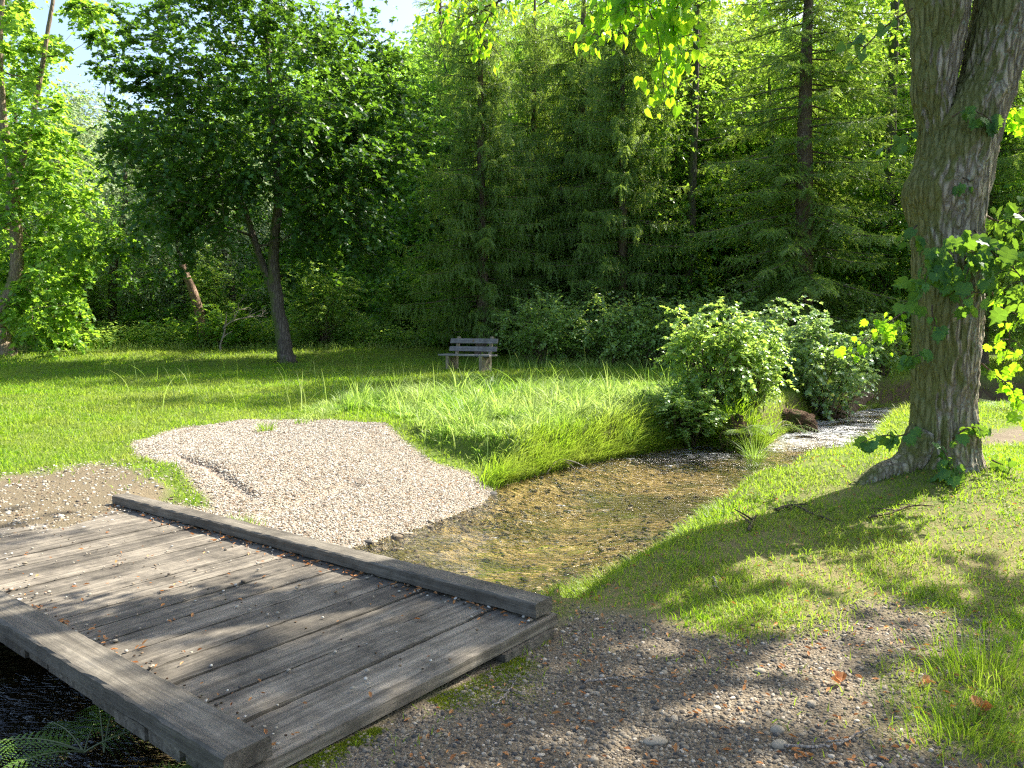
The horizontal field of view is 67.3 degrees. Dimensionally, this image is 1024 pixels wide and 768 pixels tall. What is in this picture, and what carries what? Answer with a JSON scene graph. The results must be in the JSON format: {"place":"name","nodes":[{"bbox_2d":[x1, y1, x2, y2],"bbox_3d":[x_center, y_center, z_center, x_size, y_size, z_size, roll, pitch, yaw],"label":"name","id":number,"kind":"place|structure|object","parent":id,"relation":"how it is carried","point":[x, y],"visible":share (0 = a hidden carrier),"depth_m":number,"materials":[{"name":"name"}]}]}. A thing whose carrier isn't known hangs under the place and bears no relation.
{"place":"outdoors","nodes":[
{"label":"outdoors","id":0,"kind":"place"},
{"bbox_2d":[0,408,891,767],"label":"stream water","id":1,"kind":"structure","parent":0,"point":[458,570],"depth_m":7.74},
{"bbox_2d":[3,0,905,135],"label":"sky","id":2,"kind":"structure","parent":0,"point":[405,12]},
{"bbox_2d":[0,71,1023,767],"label":"ground","id":3,"kind":"structure","parent":0,"point":[150,489],"depth_m":5.55,"materials":[{"name":"plant"}]},
{"bbox_2d":[0,133,41,271],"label":"forest tree","id":4,"kind":"object","parent":3,"relation":"on","point":[1,250],"visible":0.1,"depth_m":34.95,"materials":[{"name":"green plant"}]},
{"bbox_2d":[6,406,45,423],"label":"grass tuft","id":5,"kind":"object","parent":3,"relation":"on","point":[30,417],"visible":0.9,"depth_m":12.45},
{"bbox_2d":[0,35,113,318],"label":"forest tree","id":6,"kind":"object","parent":3,"relation":"on","point":[15,109],"visible":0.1,"depth_m":35.81,"materials":[{"name":"green plant"}]},
{"bbox_2d":[0,101,127,306],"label":"willow tree","id":7,"kind":"object","parent":3,"relation":"on","point":[105,196],"visible":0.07,"depth_m":39.59,"materials":[{"name":"green plant"}]},
{"bbox_2d":[0,709,145,767],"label":"fern","id":8,"kind":"object","parent":3,"relation":"on","point":[60,744],"visible":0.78,"depth_m":3.26,"materials":[{"name":"green plant"}]},
{"bbox_2d":[0,0,155,360],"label":"chestnut tree","id":9,"kind":"object","parent":3,"relation":"on","point":[19,184],"visible":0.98,"depth_m":27.72,"materials":[{"name":"green plant"}]},
{"bbox_2d":[34,256,137,329],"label":"shrub","id":10,"kind":"object","parent":3,"relation":"on","point":[98,316],"visible":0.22,"depth_m":33.19,"materials":[{"name":"green plant"}]},
{"bbox_2d":[0,63,189,330],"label":"willow tree","id":11,"kind":"object","parent":3,"relation":"on","point":[90,137],"visible":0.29,"depth_m":33.50,"materials":[{"name":"plant"}]},
{"bbox_2d":[74,705,117,752],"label":"fern","id":12,"kind":"object","parent":3,"relation":"on","point":[102,729],"visible":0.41,"depth_m":3.37,"materials":[{"name":"green plant"}]},
{"bbox_2d":[79,106,199,318],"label":"willow tree","id":13,"kind":"object","parent":3,"relation":"on","point":[162,257],"visible":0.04,"depth_m":42.53,"materials":[{"name":"green plant"}]},
{"bbox_2d":[96,106,263,326],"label":"willow tree","id":14,"kind":"object","parent":3,"relation":"on","point":[173,302],"visible":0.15,"depth_m":34.84,"materials":[{"name":"green plant"}]},
{"bbox_2d":[179,264,209,335],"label":"broken tree","id":15,"kind":"object","parent":3,"relation":"on","point":[192,290],"visible":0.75,"depth_m":30.72,"materials":[{"name":"brown plant"}]},
{"bbox_2d":[169,244,243,334],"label":"shrub","id":16,"kind":"object","parent":3,"relation":"on","point":[200,286],"visible":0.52,"depth_m":32.78,"materials":[{"name":"green plant"}]},
{"bbox_2d":[163,298,270,348],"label":"shrub","id":17,"kind":"object","parent":3,"relation":"on","point":[218,320],"visible":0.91,"depth_m":30.62,"materials":[{"name":"green plant"}]},
{"bbox_2d":[156,114,306,319],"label":"willow tree","id":18,"kind":"object","parent":3,"relation":"on","point":[259,235],"visible":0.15,"depth_m":35.58,"materials":[{"name":"green plant"}]},
{"bbox_2d":[164,72,300,310],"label":"forest tree","id":19,"kind":"object","parent":3,"relation":"on","point":[245,264],"visible":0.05,"depth_m":42.18,"materials":[{"name":"green plant"}]},
{"bbox_2d":[219,294,268,351],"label":"dead tree","id":20,"kind":"object","parent":3,"relation":"on","point":[226,325],"visible":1,"depth_m":29.40,"materials":[{"name":"grey wood"}]},
{"bbox_2d":[0,418,508,555],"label":"beach pebbles","id":21,"kind":"object","parent":3,"relation":"on","point":[280,436],"visible":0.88,"depth_m":9.19,"materials":[{"name":"gravel"}]},
{"bbox_2d":[63,0,459,362],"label":"maple tree","id":22,"kind":"object","parent":3,"relation":"on","point":[308,137],"visible":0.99,"depth_m":24.47,"materials":[{"name":"green plant"}]},
{"bbox_2d":[254,420,276,431],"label":"grass tuft","id":23,"kind":"object","parent":3,"relation":"on","point":[270,427],"visible":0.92,"depth_m":11.76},
{"bbox_2d":[7,312,531,354],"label":"nettles","id":24,"kind":"object","parent":3,"relation":"on","point":[156,332],"visible":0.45,"depth_m":31.40,"materials":[{"name":"green plant"}]},
{"bbox_2d":[0,493,557,767],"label":"footbridge","id":25,"kind":"object","parent":3,"relation":"on","point":[162,706],"visible":0.98,"depth_m":4.00,"materials":[{"name":"grey wood"}]},
{"bbox_2d":[4,506,532,744],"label":"deck pebbles","id":26,"kind":"object","parent":25,"relation":"on","point":[287,670],"visible":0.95,"depth_m":4.53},
{"bbox_2d":[215,0,381,313],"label":"forest tree","id":27,"kind":"object","parent":3,"relation":"on","point":[294,77],"visible":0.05,"depth_m":41.68,"materials":[{"name":"green plant"}]},
{"bbox_2d":[269,255,371,344],"bbox_3d":[-7.833,-3.449,31.204,4.099,4.083,2.880,-1,4,-14],"label":"shrub","id":28,"kind":"object","parent":3,"relation":"on","point":[316,316],"visible":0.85,"depth_m":31.22,"materials":[{"name":"green plant"}]},
{"bbox_2d":[260,53,421,312],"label":"forest tree","id":29,"kind":"object","parent":3,"relation":"on","point":[343,269],"visible":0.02,"depth_m":40.44,"materials":[{"name":"green plant"}]},
{"bbox_2d":[12,335,690,369],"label":"rough grass","id":30,"kind":"structure","parent":3,"relation":"on","point":[514,362],"depth_m":30.10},
{"bbox_2d":[334,385,385,409],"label":"grass tuft","id":31,"kind":"object","parent":3,"relation":"on","point":[363,400],"visible":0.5,"depth_m":14.29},
{"bbox_2d":[327,30,442,287],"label":"forest tree","id":32,"kind":"object","parent":3,"relation":"on","point":[396,73],"visible":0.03,"depth_m":42.19,"materials":[{"name":"green plant"}]},
{"bbox_2d":[356,259,429,335],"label":"shrub","id":33,"kind":"object","parent":3,"relation":"on","point":[393,315],"visible":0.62,"depth_m":32.78,"materials":[{"name":"green plant"}]},
{"bbox_2d":[104,347,740,460],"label":"seed stalks","id":34,"kind":"object","parent":3,"relation":"on","point":[358,404],"visible":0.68,"depth_m":14.13,"materials":[{"name":"green plant"}]},
{"bbox_2d":[371,0,475,266],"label":"spruce tree","id":35,"kind":"object","parent":3,"relation":"on","point":[420,4],"visible":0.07,"depth_m":40.36,"materials":[{"name":"green plant"}]},
{"bbox_2d":[364,12,513,308],"bbox_3d":[-3.754,-10.235,38.725,8.918,14.906,8.833,0,4,0],"label":"forest tree","id":36,"kind":"object","parent":3,"relation":"on","point":[421,62],"visible":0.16,"depth_m":37.05,"materials":[{"name":"green plant"}]},
{"bbox_2d":[289,655,595,767],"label":"moss","id":37,"kind":"object","parent":3,"relation":"on","point":[374,730],"visible":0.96,"depth_m":3.37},
{"bbox_2d":[410,233,476,348],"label":"shrub","id":38,"kind":"object","parent":3,"relation":"on","point":[428,297],"visible":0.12,"depth_m":30.70,"materials":[{"name":"green plant"}]},
{"bbox_2d":[373,60,526,320],"bbox_3d":[-2.039,-8.194,36.389,9.178,14.040,8.650,1,4,8],"label":"forest tree","id":39,"kind":"object","parent":3,"relation":"on","point":[413,194],"visible":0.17,"depth_m":35.01,"materials":[{"name":"green plant"}]},
{"bbox_2d":[438,336,497,371],"bbox_3d":[-1.278,-0.912,23.272,1.900,1.049,0.685,3,5,33],"label":"park bench","id":40,"kind":"object","parent":3,"relation":"on","point":[485,363],"visible":0.92,"depth_m":23.27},
{"bbox_2d":[388,0,566,357],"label":"spruce tree","id":41,"kind":"object","parent":3,"relation":"on","point":[484,235],"visible":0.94,"depth_m":27.56,"materials":[{"name":"green plant"}]},
{"bbox_2d":[405,50,549,267],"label":"bright tree","id":42,"kind":"object","parent":3,"relation":"on","point":[443,231],"depth_m":38.91,"materials":[{"name":"green plant"}]},
{"bbox_2d":[0,0,1001,317],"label":"distant wood","id":43,"kind":"object","parent":3,"relation":"on","point":[422,32],"visible":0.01,"depth_m":54.03,"materials":[{"name":"green plant"}]},
{"bbox_2d":[0,339,1023,767],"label":"meadow grass","id":44,"kind":"structure","parent":3,"relation":"on","point":[48,379],"depth_m":8.86,"materials":[{"name":"plant"}]},
{"bbox_2d":[0,247,1023,351],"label":"forest undergrowth","id":45,"kind":"object","parent":3,"relation":"on","point":[260,286],"visible":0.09,"depth_m":35.16,"materials":[{"name":"green plant"}]},
{"bbox_2d":[415,0,611,324],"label":"forest tree","id":46,"kind":"object","parent":3,"relation":"on","point":[517,50],"visible":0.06,"depth_m":37.86,"materials":[{"name":"green plant"}]},
{"bbox_2d":[6,445,1023,767],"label":"leaf litter","id":47,"kind":"object","parent":3,"relation":"on","point":[780,665],"visible":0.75,"depth_m":3.70,"materials":[{"name":"brown plant"}]},
{"bbox_2d":[295,365,740,484],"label":"long grass","id":48,"kind":"structure","parent":3,"relation":"on","point":[450,397],"depth_m":13.54,"materials":[{"name":"plant"}]},
{"bbox_2d":[434,20,615,325],"bbox_3d":[1.456,-9.234,39.042,11.108,17.372,10.729,0,4,-6],"label":"bright tree","id":49,"kind":"object","parent":3,"relation":"on","point":[518,56],"depth_m":38.04,"materials":[{"name":"green plant"}]},
{"bbox_2d":[455,0,610,352],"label":"spruce tree","id":50,"kind":"object","parent":3,"relation":"on","point":[530,30],"visible":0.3,"depth_m":31.23,"materials":[{"name":"green plant"}]},
{"bbox_2d":[482,283,598,364],"bbox_3d":[0.999,-1.736,25.353,4.051,3.276,3.217,0,4,0],"label":"shrub","id":51,"kind":"object","parent":3,"relation":"on","point":[544,328],"visible":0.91,"depth_m":25.13,"materials":[{"name":"green plant"}]},
{"bbox_2d":[519,275,627,359],"bbox_3d":[2.214,-2.110,27.498,3.700,3.767,4.659,3,5,41],"label":"shrub","id":52,"kind":"object","parent":3,"relation":"on","point":[550,302],"visible":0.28,"depth_m":27.16,"materials":[{"name":"green plant"}]},
{"bbox_2d":[488,0,673,354],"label":"spruce tree","id":53,"kind":"object","parent":3,"relation":"on","point":[567,93],"visible":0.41,"depth_m":29.50,"materials":[{"name":"green plant"}]},
{"bbox_2d":[514,0,669,238],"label":"forest tree","id":54,"kind":"object","parent":3,"relation":"on","point":[564,5],"depth_m":40.57,"materials":[{"name":"green plant"}]},
{"bbox_2d":[564,280,660,365],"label":"shrub","id":55,"kind":"object","parent":3,"relation":"on","point":[613,341],"visible":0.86,"depth_m":24.96,"materials":[{"name":"green plant"}]},
{"bbox_2d":[356,419,876,597],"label":"stream stones","id":56,"kind":"object","parent":3,"relation":"on","point":[400,535],"visible":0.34,"depth_m":8.56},
{"bbox_2d":[539,0,702,356],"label":"spruce tree","id":57,"kind":"object","parent":3,"relation":"on","point":[624,173],"visible":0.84,"depth_m":27.08,"materials":[{"name":"green plant"}]},
{"bbox_2d":[620,422,650,447],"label":"grass tuft","id":58,"kind":"object","parent":3,"relation":"on","point":[634,436],"visible":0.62,"depth_m":12.79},
{"bbox_2d":[575,4,733,320],"bbox_3d":[6.895,-9.864,38.434,9.810,16.396,9.716,3,5,37],"label":"forest tree","id":59,"kind":"object","parent":3,"relation":"on","point":[654,139],"visible":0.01,"depth_m":36.83,"materials":[{"name":"green plant"}]},
{"bbox_2d":[643,736,667,745],"bbox_3d":[0.562,1.398,3.014,0.099,0.026,0.057,0,4,0],"label":"stone","id":60,"kind":"object","parent":3,"relation":"on","point":[655,740],"visible":1,"depth_m":3.00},
{"bbox_2d":[296,590,1023,767],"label":"path gravel","id":61,"kind":"structure","parent":3,"relation":"on","point":[682,743],"depth_m":3.29,"materials":[{"name":"gravel"}]},
{"bbox_2d":[584,675,690,683],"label":"twig","id":62,"kind":"object","parent":61,"relation":"on","point":[602,679],"visible":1,"depth_m":3.52,"materials":[{"name":"brown wood"}]},
{"bbox_2d":[771,739,787,749],"bbox_3d":[1.035,1.398,2.976,0.064,0.040,0.051,0,4,0],"label":"stone","id":63,"kind":"object","parent":61,"relation":"on","point":[778,744],"visible":0.91,"depth_m":2.96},
{"bbox_2d":[611,284,709,368],"bbox_3d":[4.765,-1.573,24.514,3.848,3.112,3.056,2,5,31],"label":"shrub","id":64,"kind":"object","parent":3,"relation":"on","point":[654,336],"visible":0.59,"depth_m":24.31,"materials":[{"name":"green plant"}]},
{"bbox_2d":[605,101,758,352],"bbox_3d":[7.240,-5.855,32.772,7.661,11.981,7.400,3,5,37],"label":"bright tree","id":65,"kind":"object","parent":3,"relation":"on","point":[707,154],"visible":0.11,"depth_m":31.13,"materials":[{"name":"green plant"}]},
{"bbox_2d":[586,0,778,348],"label":"spruce tree","id":66,"kind":"object","parent":3,"relation":"on","point":[691,279],"visible":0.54,"depth_m":28.17,"materials":[{"name":"green plant"}]},
{"bbox_2d":[636,382,733,449],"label":"shrub","id":67,"kind":"object","parent":3,"relation":"on","point":[687,410],"visible":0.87,"depth_m":13.31,"materials":[{"name":"green plant"}]},
{"bbox_2d":[463,375,910,597],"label":"bank grass","id":68,"kind":"structure","parent":3,"relation":"on","point":[512,472],"depth_m":12.20,"materials":[{"name":"plant"}]},
{"bbox_2d":[596,0,792,352],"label":"spruce tree","id":69,"kind":"object","parent":3,"relation":"on","point":[712,29],"visible":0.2,"depth_m":31.45,"materials":[{"name":"green plant"}]},
{"bbox_2d":[573,0,832,343],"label":"bright tree","id":70,"kind":"object","parent":3,"relation":"on","point":[771,42],"visible":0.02,"depth_m":34.48,"materials":[{"name":"green plant"}]},
{"bbox_2d":[397,0,1023,488],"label":"linden tree","id":71,"kind":"object","parent":3,"relation":"on","point":[963,122],"visible":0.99,"depth_m":6.80,"materials":[{"name":"green plant"}]},
{"bbox_2d":[642,87,791,315],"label":"forest tree","id":72,"kind":"object","parent":3,"relation":"on","point":[749,189],"visible":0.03,"depth_m":33.57,"materials":[{"name":"green plant"}]},
{"bbox_2d":[657,274,784,366],"bbox_3d":[6.401,-1.661,24.035,4.254,3.440,3.378,-1,4,-15],"label":"shrub","id":73,"kind":"object","parent":3,"relation":"on","point":[692,306],"visible":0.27,"depth_m":23.78,"materials":[{"name":"green plant"}]},
{"bbox_2d":[650,296,798,411],"bbox_3d":[3.881,-0.496,14.226,2.367,2.264,2.373,3,5,37],"label":"shrub","id":74,"kind":"object","parent":3,"relation":"on","point":[721,346],"visible":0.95,"depth_m":14.03,"materials":[{"name":"green plant"}]},
{"bbox_2d":[634,85,820,310],"bbox_3d":[10.095,-6.501,34.984,8.427,13.179,8.140,-1,4,-14],"label":"bright tree","id":75,"kind":"object","parent":3,"relation":"on","point":[758,148],"visible":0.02,"depth_m":32.49,"materials":[{"name":"green plant"}]},
{"bbox_2d":[716,411,759,454],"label":"shrub","id":76,"kind":"object","parent":3,"relation":"on","point":[736,426],"visible":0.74,"depth_m":13.29,"materials":[{"name":"green plant"}]},
{"bbox_2d":[734,509,756,530],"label":"twig","id":77,"kind":"object","parent":3,"relation":"on","point":[749,527],"visible":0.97,"depth_m":6.13,"materials":[{"name":"wood"}]},
{"bbox_2d":[718,329,795,411],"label":"shrub","id":78,"kind":"object","parent":3,"relation":"on","point":[764,391],"visible":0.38,"depth_m":14.38,"materials":[{"name":"green plant"}]},
{"bbox_2d":[735,429,780,469],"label":"grass tuft","id":79,"kind":"object","parent":3,"relation":"on","point":[757,459],"visible":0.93,"depth_m":12.54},
{"bbox_2d":[708,0,814,277],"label":"spruce tree","id":80,"kind":"object","parent":3,"relation":"on","point":[761,1],"visible":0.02,"depth_m":36.63,"materials":[{"name":"green plant"}]},
{"bbox_2d":[647,14,882,351],"bbox_3d":[10.368,-7.221,32.856,9.619,15.575,9.959,0,4,1],"label":"bright tree","id":81,"kind":"object","parent":3,"relation":"on","point":[767,52],"visible":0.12,"depth_m":30.96,"materials":[{"name":"green plant"}]},
{"bbox_2d":[770,725,784,733],"bbox_3d":[1.070,1.394,3.101,0.058,0.036,0.048,0,4,0],"label":"stone","id":82,"kind":"object","parent":3,"relation":"on","point":[779,729],"visible":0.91,"depth_m":3.09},
{"bbox_2d":[740,421,818,435],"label":"fern","id":83,"kind":"object","parent":3,"relation":"on","point":[771,431],"visible":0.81,"depth_m":13.24,"materials":[{"name":"green plant"}]},
{"bbox_2d":[729,295,837,387],"bbox_3d":[6.247,-0.852,18.683,2.236,2.604,3.249,-2,4,-25],"label":"shrub","id":84,"kind":"object","parent":3,"relation":"on","point":[781,315],"visible":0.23,"depth_m":18.12,"materials":[{"name":"green plant"}]},
{"bbox_2d":[669,0,913,362],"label":"spruce tree","id":85,"kind":"object","parent":3,"relation":"on","point":[797,275],"visible":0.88,"depth_m":24.53,"materials":[{"name":"green plant"}]},
{"bbox_2d":[774,503,831,521],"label":"twig","id":86,"kind":"object","parent":3,"relation":"on","point":[787,505],"visible":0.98,"depth_m":6.44,"materials":[{"name":"wood"}]},
{"bbox_2d":[781,408,825,437],"bbox_3d":[5.695,0.877,15.877,1.446,0.736,1.021,0,4,0],"label":"rock","id":87,"kind":"object","parent":3,"relation":"on","point":[795,417],"visible":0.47,"depth_m":15.78,"materials":[{"name":"brown stone"}]},
{"bbox_2d":[756,310,885,423],"bbox_3d":[7.312,-0.343,18.033,3.420,2.740,2.354,0,4,0],"label":"shrub","id":88,"kind":"object","parent":3,"relation":"on","point":[819,395],"visible":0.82,"depth_m":17.65,"materials":[{"name":"green plant"}]},
{"bbox_2d":[726,0,915,348],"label":"bright tree","id":89,"kind":"object","parent":3,"relation":"on","point":[848,35],"visible":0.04,"depth_m":33.06,"materials":[{"name":"green plant"}]},
{"bbox_2d":[784,726,876,748],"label":"twig","id":90,"kind":"object","parent":3,"relation":"on","point":[820,745],"visible":1,"depth_m":2.96,"materials":[{"name":"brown wood"}]},
{"bbox_2d":[818,406,850,424],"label":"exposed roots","id":91,"kind":"object","parent":3,"relation":"on","point":[837,415],"visible":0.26,"depth_m":18.15,"materials":[{"name":"brown wood"}]},
{"bbox_2d":[757,79,916,348],"bbox_3d":[14.643,-7.086,33.491,8.695,13.301,8.195,-2,4,-26],"label":"forest tree","id":92,"kind":"object","parent":3,"relation":"on","point":[876,139],"visible":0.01,"depth_m":31.55,"materials":[{"name":"green plant"}]},
{"bbox_2d":[830,670,846,683],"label":"dry leaf","id":93,"kind":"object","parent":3,"relation":"on","point":[838,677],"visible":1,"depth_m":3.50,"materials":[{"name":"orange plant"}]},
{"bbox_2d":[832,387,873,420],"bbox_3d":[8.106,0.519,18.469,1.288,0.876,0.360,-2,4,-22],"label":"fallen log","id":94,"kind":"object","parent":3,"relation":"on","point":[864,400],"visible":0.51,"depth_m":18.42,"materials":[{"name":"wood"}]},
{"bbox_2d":[816,197,911,359],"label":"bright tree","id":95,"kind":"object","parent":3,"relation":"on","point":[891,266],"visible":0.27,"depth_m":26.04,"materials":[{"name":"green plant"}]},
{"bbox_2d":[819,16,909,334],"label":"forest tree","id":96,"kind":"object","parent":3,"relation":"on","point":[869,76],"depth_m":41.20,"materials":[{"name":"green plant"}]},
{"bbox_2d":[761,0,970,355],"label":"slender tree","id":97,"kind":"object","parent":3,"relation":"on","point":[894,40],"visible":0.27,"depth_m":26.52,"materials":[{"name":"green plant"}]},
{"bbox_2d":[842,309,911,377],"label":"shrub","id":98,"kind":"object","parent":3,"relation":"on","point":[884,362],"visible":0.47,"depth_m":21.26,"materials":[{"name":"green plant"}]},
{"bbox_2d":[814,0,959,353],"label":"spruce tree","id":99,"kind":"object","parent":3,"relation":"on","point":[902,44],"visible":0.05,"depth_m":32.00,"materials":[{"name":"green plant"}]},
{"bbox_2d":[867,504,934,518],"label":"twig","id":100,"kind":"object","parent":3,"relation":"on","point":[893,510],"visible":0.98,"depth_m":6.23,"materials":[{"name":"wood"}]},
{"bbox_2d":[843,600,1023,712],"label":"grass tuft","id":101,"kind":"object","parent":3,"relation":"on","point":[980,664],"visible":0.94,"depth_m":3.69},
{"bbox_2d":[852,71,1023,318],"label":"forest tree","id":102,"kind":"object","parent":3,"relation":"on","point":[905,95],"visible":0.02,"depth_m":29.19,"materials":[{"name":"green plant"}]},
{"bbox_2d":[855,668,1023,767],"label":"grass tuft","id":103,"kind":"object","parent":3,"relation":"on","point":[944,709],"visible":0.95,"depth_m":3.09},
{"bbox_2d":[864,7,1022,266],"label":"spruce tree","id":104,"kind":"object","parent":3,"relation":"on","point":[906,37],"depth_m":31.84,"materials":[{"name":"green plant"}]},
{"bbox_2d":[885,0,1023,365],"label":"spruce tree","id":105,"kind":"object","parent":3,"relation":"on","point":[1012,158],"visible":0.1,"depth_m":24.47,"materials":[{"name":"green plant"}]},
{"bbox_2d":[971,695,992,710],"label":"dry leaf","id":106,"kind":"object","parent":3,"relation":"on","point":[978,700],"visible":0.92,"depth_m":3.26,"materials":[{"name":"orange plant"}]},
{"bbox_2d":[987,74,1023,325],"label":"forest tree","id":107,"kind":"object","parent":3,"relation":"on","point":[1007,186],"visible":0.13,"depth_m":24.15,"materials":[{"name":"green plant"}]},
{"bbox_2d":[990,93,1023,360],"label":"forest tree","id":108,"kind":"object","parent":3,"relation":"on","point":[997,186],"visible":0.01,"depth_m":26.07,"materials":[{"name":"green plant"}]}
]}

